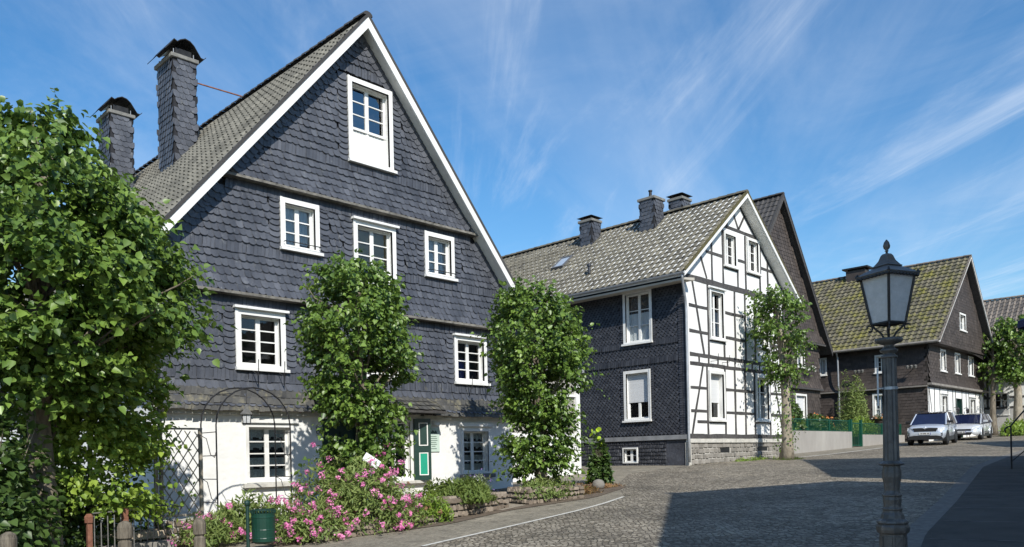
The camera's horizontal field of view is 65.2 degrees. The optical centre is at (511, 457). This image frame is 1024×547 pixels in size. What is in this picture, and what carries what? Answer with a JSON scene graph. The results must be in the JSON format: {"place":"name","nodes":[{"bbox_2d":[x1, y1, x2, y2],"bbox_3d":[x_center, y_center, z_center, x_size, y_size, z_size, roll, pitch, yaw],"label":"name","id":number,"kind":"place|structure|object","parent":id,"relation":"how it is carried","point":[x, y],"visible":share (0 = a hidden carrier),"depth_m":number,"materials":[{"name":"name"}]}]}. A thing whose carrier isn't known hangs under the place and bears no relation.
{"place":"outdoors","nodes":[
{"label":"outdoors","id":0,"kind":"place"},
{"bbox_2d":[500,503,523,509],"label":"path","id":1,"kind":"structure","parent":0,"point":[511,505],"depth_m":16.86,"materials":[{"name":"beige stone"}]},
{"bbox_2d":[0,0,1023,300],"label":"sky","id":2,"kind":"structure","parent":0,"point":[899,122],"materials":[{"name":"blue"}]},
{"bbox_2d":[63,436,973,546],"bbox_3d":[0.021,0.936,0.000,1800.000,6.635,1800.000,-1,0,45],"label":"ground","id":3,"kind":"structure","parent":0,"point":[417,537],"depth_m":14.08,"materials":[{"name":"grey stone"}]},
{"bbox_2d":[0,532,17,546],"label":"wooden bollard","id":4,"kind":"object","parent":3,"relation":"on","point":[8,539],"visible":1,"depth_m":8.88,"materials":[{"name":"brown wood"}]},
{"bbox_2d":[0,369,69,546],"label":"ivy bush","id":5,"kind":"object","parent":3,"relation":"on","point":[16,497],"visible":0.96,"depth_m":9.55,"materials":[{"name":"green plant"}]},
{"bbox_2d":[0,346,116,545],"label":"garden hedge","id":6,"kind":"object","parent":3,"relation":"on","point":[21,435],"visible":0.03,"depth_m":12.42,"materials":[{"name":"green plant"}]},
{"bbox_2d":[2,461,169,546],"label":"garden hedge","id":7,"kind":"object","parent":3,"relation":"on","point":[74,521],"visible":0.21,"depth_m":11.41,"materials":[{"name":"green plant"}]},
{"bbox_2d":[1,305,187,536],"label":"climbing shrub","id":8,"kind":"object","parent":3,"relation":"on","point":[129,445],"visible":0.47,"depth_m":10.95,"materials":[{"name":"green plant"}]},
{"bbox_2d":[0,88,236,546],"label":"linden tree","id":9,"kind":"object","parent":3,"relation":"on","point":[49,245],"visible":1,"depth_m":9.64,"materials":[{"name":"green plant"}]},
{"bbox_2d":[117,521,132,546],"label":"wooden bollard","id":10,"kind":"object","parent":3,"relation":"on","point":[124,532],"visible":1,"depth_m":10.23,"materials":[{"name":"brown wood"}]},
{"bbox_2d":[85,529,173,546],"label":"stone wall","id":11,"kind":"structure","parent":3,"relation":"on","point":[157,542],"depth_m":11.85,"materials":[{"name":"grey stone"}]},
{"bbox_2d":[84,505,183,546],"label":"iron gate","id":12,"kind":"structure","parent":3,"relation":"on","point":[89,519],"depth_m":10.93,"materials":[{"name":"black metal"}]},
{"bbox_2d":[153,427,203,527],"bbox_3d":[-5.312,0.470,12.776,0.050,1.900,0.775,-1,0,45],"label":"trellis","id":13,"kind":"object","parent":3,"relation":"on","point":[200,478],"visible":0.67,"depth_m":12.87,"materials":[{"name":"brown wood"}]},
{"bbox_2d":[157,432,195,515],"bbox_3d":[-5.383,0.243,12.751,0.262,1.358,0.624,-1,0,45],"label":"climbing rose","id":14,"kind":"object","parent":13,"relation":"attached to","point":[185,481],"visible":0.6,"depth_m":12.70,"materials":[{"name":"green plant"}]},
{"bbox_2d":[154,516,212,546],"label":"garden wall","id":15,"kind":"structure","parent":3,"relation":"on","point":[173,528],"depth_m":12.35,"materials":[{"name":"stone"}]},
{"bbox_2d":[193,518,205,546],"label":"wooden bollard","id":16,"kind":"object","parent":3,"relation":"on","point":[199,528],"visible":1,"depth_m":10.94,"materials":[{"name":"brown wood"}]},
{"bbox_2d":[167,502,251,546],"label":"pink flower bush","id":17,"kind":"object","parent":3,"relation":"on","point":[222,528],"visible":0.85,"depth_m":12.19,"materials":[{"name":"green plant"}]},
{"bbox_2d":[244,500,275,546],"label":"litter bin","id":18,"kind":"object","parent":3,"relation":"on","point":[263,526],"visible":1,"depth_m":11.21,"materials":[{"name":"green metal"}]},
{"bbox_2d":[0,11,523,527],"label":"slate house","id":19,"kind":"structure","parent":3,"relation":"on","point":[320,151],"depth_m":18.41,"materials":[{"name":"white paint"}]},
{"bbox_2d":[198,83,244,97],"bbox_3d":[-8.258,-10.402,22.618,1.326,0.373,0.038,-1,0,-11],"label":"stay rod","id":20,"kind":"object","parent":19,"relation":"attached to","point":[220,90],"visible":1,"depth_m":22.61,"materials":[{"name":"metal"}]},
{"bbox_2d":[232,304,289,372],"bbox_3d":[-5.583,-2.430,17.208,0.990,1.450,1.400,-1,0,45],"label":"window","id":21,"kind":"structure","parent":19,"relation":"in","point":[260,333],"depth_m":17.26,"materials":[{"name":"white paint"}]},
{"bbox_2d":[245,424,294,482],"bbox_3d":[-5.473,-0.013,17.406,0.914,1.468,1.480,-1,0,45],"label":"window","id":22,"kind":"structure","parent":19,"relation":"in","point":[260,445],"depth_m":17.31,"materials":[{"name":"white paint"}]},
{"bbox_2d":[279,196,323,256],"bbox_3d":[-4.937,-5.006,17.877,0.970,1.268,1.240,-1,0,45],"label":"window","id":23,"kind":"structure","parent":19,"relation":"in","point":[299,220],"depth_m":17.70,"materials":[{"name":"white paint"}]},
{"bbox_2d":[322,419,355,498],"bbox_3d":[-3.970,0.149,18.492,0.210,2.080,1.090,-1,0,45],"label":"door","id":24,"kind":"structure","parent":19,"relation":"in","point":[341,430],"depth_m":18.53,"materials":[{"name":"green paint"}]},
{"bbox_2d":[346,74,397,174],"bbox_3d":[-3.625,-7.792,19.225,0.990,2.117,1.550,-1,0,45],"label":"window","id":25,"kind":"structure","parent":19,"relation":"in","point":[370,128],"depth_m":19.24,"materials":[{"name":"white paint"}]},
{"bbox_2d":[351,216,400,290],"bbox_3d":[-3.522,-4.753,19.296,0.990,1.698,1.500,-1,0,45],"label":"window","id":26,"kind":"structure","parent":19,"relation":"in","point":[377,238],"depth_m":19.18,"materials":[{"name":"white paint"}]},
{"bbox_2d":[361,324,398,379],"bbox_3d":[-3.463,-2.474,19.366,0.990,1.458,1.430,-1,0,45],"label":"window","id":27,"kind":"structure","parent":19,"relation":"in","point":[366,324],"depth_m":19.21,"materials":[{"name":"white paint"}]},
{"bbox_2d":[383,418,412,480],"bbox_3d":[-3.106,-0.106,19.803,0.894,1.748,1.300,-1,0,45],"label":"window","id":28,"kind":"structure","parent":19,"relation":"in","point":[409,462],"depth_m":19.82,"materials":[{"name":"white paint"}]},
{"bbox_2d":[431,428,439,451],"bbox_3d":[-1.999,-0.455,20.292,0.028,0.600,0.400,-1,0,45],"label":"wall sign","id":29,"kind":"object","parent":19,"relation":"attached to","point":[435,443],"visible":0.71,"depth_m":20.33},
{"bbox_2d":[424,230,457,281],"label":"window","id":30,"kind":"structure","parent":19,"relation":"in","point":[439,252],"depth_m":20.58,"materials":[{"name":"white paint"}]},
{"bbox_2d":[452,333,490,385],"bbox_3d":[-1.364,-2.521,21.502,0.990,1.438,1.440,-1,0,45],"label":"window","id":31,"kind":"structure","parent":19,"relation":"in","point":[468,363],"depth_m":21.43,"materials":[{"name":"white paint"}]},
{"bbox_2d":[461,428,490,473],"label":"window","id":32,"kind":"structure","parent":19,"relation":"in","point":[476,446],"depth_m":21.67,"materials":[{"name":"white paint"}]},
{"bbox_2d":[302,515,440,542],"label":"stone wall","id":33,"kind":"structure","parent":3,"relation":"on","point":[366,529],"depth_m":12.93,"materials":[{"name":"beige stone"}]},
{"bbox_2d":[232,483,624,545],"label":"garden soil","id":34,"kind":"structure","parent":3,"relation":"on","point":[472,516],"depth_m":15.86,"materials":[{"name":"brown soil"}]},
{"bbox_2d":[200,387,291,519],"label":"garden arch","id":35,"kind":"structure","parent":34,"relation":"on","point":[275,433],"depth_m":14.23,"materials":[{"name":"black metal"}]},
{"bbox_2d":[241,395,252,424],"bbox_3d":[-4.713,-0.904,14.201,0.204,0.620,0.236,-1,0,45],"label":"hanging lantern","id":36,"kind":"object","parent":35,"relation":"hanging from","point":[246,413],"visible":1,"depth_m":14.15,"materials":[{"name":"black metal"}]},
{"bbox_2d":[209,488,290,539],"bbox_3d":[-4.339,0.943,13.159,1.128,0.922,1.795,-1,0,45],"label":"green herb clump","id":37,"kind":"object","parent":34,"relation":"on","point":[236,507],"visible":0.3,"depth_m":13.03,"materials":[{"name":"green plant"}]},
{"bbox_2d":[274,495,356,545],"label":"pink flower bush","id":38,"kind":"object","parent":34,"relation":"on","point":[300,521],"visible":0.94,"depth_m":12.27,"materials":[{"name":"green plant"}]},
{"bbox_2d":[268,442,421,535],"bbox_3d":[-2.596,0.528,13.374,2.046,1.631,2.888,-1,0,45],"label":"pink flower bush","id":39,"kind":"object","parent":34,"relation":"on","point":[350,492],"visible":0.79,"depth_m":13.09,"materials":[{"name":"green plant"}]},
{"bbox_2d":[283,248,430,520],"bbox_3d":[-2.913,-1.259,14.775,2.555,5.094,2.981,-1,0,-12],"label":"linden tree","id":40,"kind":"object","parent":34,"relation":"on","point":[375,302],"visible":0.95,"depth_m":14.26,"materials":[{"name":"green plant"}]},
{"bbox_2d":[363,452,380,518],"bbox_3d":[-2.381,0.579,13.636,0.312,1.349,0.117,-1,0,0],"label":"info board","id":41,"kind":"object","parent":34,"relation":"on","point":[366,455],"visible":0.53,"depth_m":13.64,"materials":[{"name":"metal"}]},
{"bbox_2d":[374,494,432,532],"bbox_3d":[-1.924,0.963,13.674,0.854,0.692,1.254,-1,0,45],"label":"pink flower bush","id":42,"kind":"object","parent":34,"relation":"on","point":[394,519],"visible":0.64,"depth_m":13.52,"materials":[{"name":"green plant"}]},
{"bbox_2d":[373,479,441,522],"bbox_3d":[-1.968,0.841,14.232,1.231,0.914,1.053,-1,0,-22],"label":"rusty sedum","id":43,"kind":"object","parent":34,"relation":"on","point":[412,495],"visible":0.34,"depth_m":14.09,"materials":[{"name":"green plant"}]},
{"bbox_2d":[405,490,454,521],"bbox_3d":[-1.544,0.929,14.555,0.944,0.700,1.041,-1,0,-14],"label":"yellow green perennial","id":44,"kind":"object","parent":34,"relation":"on","point":[446,510],"visible":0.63,"depth_m":14.34,"materials":[{"name":"green plant"}]},
{"bbox_2d":[465,472,488,487],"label":"grey green plant","id":45,"kind":"object","parent":34,"relation":"on","point":[483,479],"visible":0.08,"depth_m":16.62,"materials":[{"name":"green plant"}]},
{"bbox_2d":[464,468,498,490],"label":"lavender","id":46,"kind":"object","parent":34,"relation":"on","point":[482,476],"visible":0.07,"depth_m":18.25,"materials":[{"name":"purple plant"}]},
{"bbox_2d":[470,270,609,494],"bbox_3d":[0.631,-1.560,18.186,2.923,5.151,3.256,-1,0,-19],"label":"linden tree","id":47,"kind":"object","parent":34,"relation":"on","point":[552,340],"visible":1,"depth_m":17.61,"materials":[{"name":"green plant"}]},
{"bbox_2d":[513,474,577,500],"bbox_3d":[0.678,0.674,17.857,1.270,0.676,2.016,-1,0,45],"label":"ground cover plant","id":48,"kind":"object","parent":34,"relation":"on","point":[542,482],"visible":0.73,"depth_m":17.50,"materials":[{"name":"green plant"}]},
{"bbox_2d":[569,481,603,494],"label":"ground cover plant","id":49,"kind":"object","parent":34,"relation":"on","point":[589,490],"visible":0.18,"depth_m":19.07,"materials":[{"name":"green plant"}]},
{"bbox_2d":[582,427,614,483],"bbox_3d":[2.429,0.030,21.984,0.846,1.764,0.836,-1,0,-33],"label":"ivy shrub","id":50,"kind":"object","parent":34,"relation":"on","point":[599,465],"visible":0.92,"depth_m":21.88,"materials":[{"name":"green plant"}]},
{"bbox_2d":[592,479,604,488],"bbox_3d":[2.210,0.679,20.424,0.335,0.270,0.330,-1,0,45],"label":"boulder","id":51,"kind":"object","parent":34,"relation":"on","point":[598,483],"visible":0.82,"depth_m":20.30,"materials":[{"name":"stone"}]},
{"bbox_2d":[581,482,623,489],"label":"ground cover plant","id":52,"kind":"object","parent":34,"relation":"on","point":[608,485],"visible":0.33,"depth_m":20.62,"materials":[{"name":"orange plant"}]},
{"bbox_2d":[413,492,509,519],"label":"stone wall","id":53,"kind":"structure","parent":3,"relation":"on","point":[464,509],"depth_m":15.41,"materials":[{"name":"beige stone"}]},
{"bbox_2d":[412,476,498,506],"bbox_3d":[-0.986,0.676,15.669,1.489,0.667,1.785,-1,0,45],"label":"grassy cushion plant","id":54,"kind":"object","parent":53,"relation":"on","point":[471,488],"visible":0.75,"depth_m":15.35,"materials":[{"name":"green plant"}]},
{"bbox_2d":[507,484,584,503],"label":"stone wall","id":55,"kind":"structure","parent":3,"relation":"on","point":[577,489],"depth_m":17.40,"materials":[{"name":"beige stone"}]},
{"bbox_2d":[512,362,583,481],"bbox_3d":[-1.819,-0.759,27.414,7.400,4.200,4.620,-1,0,45],"label":"annex","id":56,"kind":"object","parent":3,"relation":"on","point":[575,396],"visible":0.13,"depth_m":26.23,"materials":[{"name":"white paint"}]},
{"bbox_2d":[501,189,801,465],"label":"timber framed house","id":57,"kind":"structure","parent":3,"relation":"on","point":[655,291],"depth_m":30.12,"materials":[{"name":"stone"}]},
{"bbox_2d":[622,447,637,462],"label":"window","id":58,"kind":"structure","parent":57,"relation":"in","point":[630,455],"depth_m":29.87,"materials":[{"name":"white paint"}]},
{"bbox_2d":[621,289,652,346],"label":"window","id":59,"kind":"structure","parent":57,"relation":"in","point":[637,306],"depth_m":29.68,"materials":[{"name":"white paint"}]},
{"bbox_2d":[622,369,651,422],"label":"window","id":60,"kind":"structure","parent":57,"relation":"in","point":[636,383],"depth_m":29.63,"materials":[{"name":"white paint"}]},
{"bbox_2d":[708,286,727,341],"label":"window","id":61,"kind":"structure","parent":57,"relation":"in","point":[717,331],"depth_m":29.74,"materials":[{"name":"white paint"}]},
{"bbox_2d":[708,370,728,421],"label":"window","id":62,"kind":"structure","parent":57,"relation":"in","point":[716,379],"depth_m":29.71,"materials":[{"name":"white paint"}]},
{"bbox_2d":[723,230,739,269],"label":"window","id":63,"kind":"structure","parent":57,"relation":"in","point":[729,239],"depth_m":30.49,"materials":[{"name":"white paint"}]},
{"bbox_2d":[746,236,762,276],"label":"window","id":64,"kind":"structure","parent":57,"relation":"in","point":[752,254],"depth_m":31.76,"materials":[{"name":"white paint"}]},
{"bbox_2d":[755,301,770,350],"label":"window","id":65,"kind":"structure","parent":57,"relation":"in","point":[757,347],"depth_m":32.15,"materials":[{"name":"white paint"}]},
{"bbox_2d":[755,374,772,421],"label":"window","id":66,"kind":"structure","parent":57,"relation":"in","point":[763,407],"depth_m":32.20,"materials":[{"name":"white paint"}]},
{"bbox_2d":[735,455,778,461],"bbox_3d":[9.440,0.085,30.564,0.595,0.381,4.096,-1,0,45],"label":"weed strip","id":67,"kind":"object","parent":3,"relation":"on","point":[752,459],"visible":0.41,"depth_m":30.16,"materials":[{"name":"green plant"}]},
{"bbox_2d":[738,282,817,459],"bbox_3d":[9.984,-3.131,30.097,2.870,6.551,2.996,-1,0,15],"label":"linden tree","id":68,"kind":"object","parent":3,"relation":"on","point":[775,326],"visible":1,"depth_m":29.91,"materials":[{"name":"green plant"}]},
{"bbox_2d":[772,455,804,459],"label":"grass tuft","id":69,"kind":"object","parent":3,"relation":"on","point":[795,458],"visible":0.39,"depth_m":29.97,"materials":[{"name":"green plant"}]},
{"bbox_2d":[753,192,832,418],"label":"brown gable house","id":70,"kind":"structure","parent":3,"relation":"on","point":[774,212],"depth_m":43.47,"materials":[{"name":"stone"}]},
{"bbox_2d":[795,393,806,418],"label":"window","id":71,"kind":"structure","parent":70,"relation":"in","point":[801,399],"depth_m":44.21,"materials":[{"name":"white paint"}]},
{"bbox_2d":[797,344,805,368],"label":"window","id":72,"kind":"structure","parent":70,"relation":"in","point":[801,360],"depth_m":44.16,"materials":[{"name":"white paint"}]},
{"bbox_2d":[805,366,816,371],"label":"window flowers","id":73,"kind":"object","parent":70,"relation":"attached to","point":[809,368],"visible":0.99,"depth_m":43.83,"materials":[{"name":"green plant"}]},
{"bbox_2d":[793,431,851,453],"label":"retaining wall","id":74,"kind":"structure","parent":3,"relation":"on","point":[811,441],"depth_m":38.84,"materials":[{"name":"white concrete"}]},
{"bbox_2d":[792,418,849,431],"bbox_3d":[14.903,-1.551,38.917,0.070,0.710,7.520,-1,0,45],"label":"green fence","id":75,"kind":"object","parent":74,"relation":"on","point":[828,428],"visible":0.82,"depth_m":39.43,"materials":[{"name":"metal"}]},
{"bbox_2d":[849,419,862,447],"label":"garden gate","id":76,"kind":"structure","parent":74,"relation":"attached to","point":[859,443],"depth_m":42.49,"materials":[{"name":"green metal"}]},
{"bbox_2d":[853,437,857,446],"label":"garden bed","id":77,"kind":"object","parent":3,"relation":"on","point":[855,439],"visible":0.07,"depth_m":42.88,"materials":[{"name":"soil"}]},
{"bbox_2d":[834,369,869,433],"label":"garden shrub","id":78,"kind":"object","parent":77,"relation":"on","point":[849,412],"visible":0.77,"depth_m":47.26,"materials":[{"name":"green plant"}]},
{"bbox_2d":[844,416,880,436],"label":"garden shrub","id":79,"kind":"object","parent":77,"relation":"on","point":[855,428],"visible":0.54,"depth_m":44.79,"materials":[{"name":"green plant"}]},
{"bbox_2d":[858,435,904,446],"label":"retaining wall","id":80,"kind":"structure","parent":3,"relation":"on","point":[869,440],"depth_m":43.71,"materials":[{"name":"white concrete"}]},
{"bbox_2d":[862,423,900,434],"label":"green fence","id":81,"kind":"object","parent":80,"relation":"on","point":[880,425],"visible":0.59,"depth_m":44.06,"materials":[{"name":"metal"}]},
{"bbox_2d":[812,254,998,441],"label":"mossy roof house","id":82,"kind":"structure","parent":3,"relation":"on","point":[939,353],"depth_m":49.35,"materials":[{"name":"brown stone"}]},
{"bbox_2d":[819,358,826,375],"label":"window","id":83,"kind":"structure","parent":82,"relation":"in","point":[822,361],"depth_m":50.53,"materials":[{"name":"white glass"}]},
{"bbox_2d":[872,393,882,418],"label":"window","id":84,"kind":"structure","parent":82,"relation":"in","point":[874,396],"depth_m":48.30,"materials":[{"name":"white paint"}]},
{"bbox_2d":[874,355,882,373],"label":"window","id":85,"kind":"structure","parent":82,"relation":"in","point":[878,361],"depth_m":48.18,"materials":[{"name":"white paint"}]},
{"bbox_2d":[939,349,947,372],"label":"window","id":86,"kind":"structure","parent":82,"relation":"in","point":[942,352],"depth_m":48.50,"materials":[{"name":"white paint"}]},
{"bbox_2d":[941,393,949,410],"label":"window","id":87,"kind":"structure","parent":82,"relation":"in","point":[944,396],"depth_m":48.65,"materials":[{"name":"white paint"}]},
{"bbox_2d":[954,352,961,374],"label":"window","id":88,"kind":"structure","parent":82,"relation":"in","point":[957,355],"depth_m":50.54,"materials":[{"name":"white paint"}]},
{"bbox_2d":[956,398,962,437],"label":"door","id":89,"kind":"structure","parent":82,"relation":"in","point":[958,401],"depth_m":50.75,"materials":[{"name":"green paint"}]},
{"bbox_2d":[959,312,967,332],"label":"window","id":90,"kind":"structure","parent":82,"relation":"in","point":[962,317],"depth_m":50.12,"materials":[{"name":"white paint"}]},
{"bbox_2d":[957,397,977,412],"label":"window","id":91,"kind":"structure","parent":82,"relation":"in","point":[972,400],"depth_m":52.85,"materials":[{"name":"white paint"}]},
{"bbox_2d":[968,356,974,376],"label":"window","id":92,"kind":"structure","parent":82,"relation":"in","point":[970,359],"depth_m":52.62,"materials":[{"name":"white paint"}]},
{"bbox_2d":[907,450,1023,546],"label":"gutter","id":93,"kind":"object","parent":3,"relation":"on","point":[923,524],"visible":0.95,"depth_m":13.61,"materials":[{"name":"grey stone"}]},
{"bbox_2d":[976,331,1014,434],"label":"linden tree","id":94,"kind":"object","parent":3,"relation":"on","point":[993,370],"visible":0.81,"depth_m":52.70,"materials":[{"name":"green plant"}]},
{"bbox_2d":[982,314,1023,421],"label":"linden tree","id":95,"kind":"object","parent":3,"relation":"on","point":[1011,337],"visible":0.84,"depth_m":52.28,"materials":[{"name":"green plant"}]},
{"bbox_2d":[983,295,1023,430],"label":"roadside timber house","id":96,"kind":"structure","parent":3,"relation":"on","point":[1009,307],"depth_m":56.15,"materials":[{"name":"white paint"}]},
{"bbox_2d":[996,391,1009,415],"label":"window","id":97,"kind":"structure","parent":96,"relation":"in","point":[1003,402],"depth_m":55.55,"materials":[{"name":"white paint"}]},
{"bbox_2d":[985,408,1023,430],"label":"garage door","id":98,"kind":"structure","parent":96,"relation":"in","point":[1000,419],"depth_m":55.20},
{"bbox_2d":[998,418,1023,435],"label":"hosta bed","id":99,"kind":"object","parent":3,"relation":"on","point":[1017,428],"visible":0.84,"depth_m":49.45,"materials":[{"name":"green plant"}]},
{"bbox_2d":[1017,318,1023,329],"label":"parasol","id":100,"kind":"object","parent":3,"relation":"on","point":[1020,324],"visible":1,"depth_m":23.28,"materials":[{"name":"fabric"}]},
{"bbox_2d":[422,434,1023,546],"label":"road","id":101,"kind":"structure","parent":0,"point":[832,500],"depth_m":15.27,"materials":[{"name":"grey stone"}]},
{"bbox_2d":[421,496,622,545],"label":"parking line","id":102,"kind":"object","parent":101,"relation":"on","point":[520,523],"visible":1,"depth_m":13.50,"materials":[{"name":"paint"}]},
{"bbox_2d":[906,410,957,444],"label":"parked car","id":103,"kind":"object","parent":101,"relation":"on","point":[942,425],"visible":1,"depth_m":40.49,"materials":[{"name":"silver metal"}]},
{"bbox_2d":[954,413,992,439],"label":"parked car","id":104,"kind":"object","parent":101,"relation":"on","point":[979,425],"visible":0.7,"depth_m":45.88,"materials":[{"name":"silver metal"}]},
{"bbox_2d":[921,452,1023,546],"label":"pavement","id":105,"kind":"structure","parent":0,"point":[997,487],"depth_m":12.41,"materials":[{"name":"grey stone"}]},
{"bbox_2d":[855,240,920,546],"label":"street lamp","id":106,"kind":"object","parent":105,"relation":"on","point":[887,281],"visible":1,"depth_m":6.94,"materials":[{"name":"black metal"}]},
{"bbox_2d":[877,369,878,408],"bbox_3d":[3.286,-0.614,7.185,0.014,0.320,0.470,-1,0,25],"label":"street sign","id":107,"kind":"object","parent":106,"relation":"attached to","point":[877,390],"visible":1,"depth_m":6.97,"materials":[{"name":"metal"}]},
{"bbox_2d":[1004,410,1023,468],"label":"handrail","id":108,"kind":"object","parent":105,"relation":"on","point":[1014,421],"visible":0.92,"depth_m":21.50,"materials":[{"name":"black metal"}]},
{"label":"garden earth","id":109,"kind":"structure","parent":0,"visible":0},
{"bbox_2d":[790,396,807,430],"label":"rose bush","id":110,"kind":"object","parent":109,"relation":"on","point":[800,415],"visible":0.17,"depth_m":37.71,"materials":[{"name":"green plant"}]},
{"bbox_2d":[803,413,834,430],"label":"garden shrub","id":111,"kind":"object","parent":109,"relation":"on","point":[811,415],"visible":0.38,"depth_m":40.34,"materials":[{"name":"green plant"}]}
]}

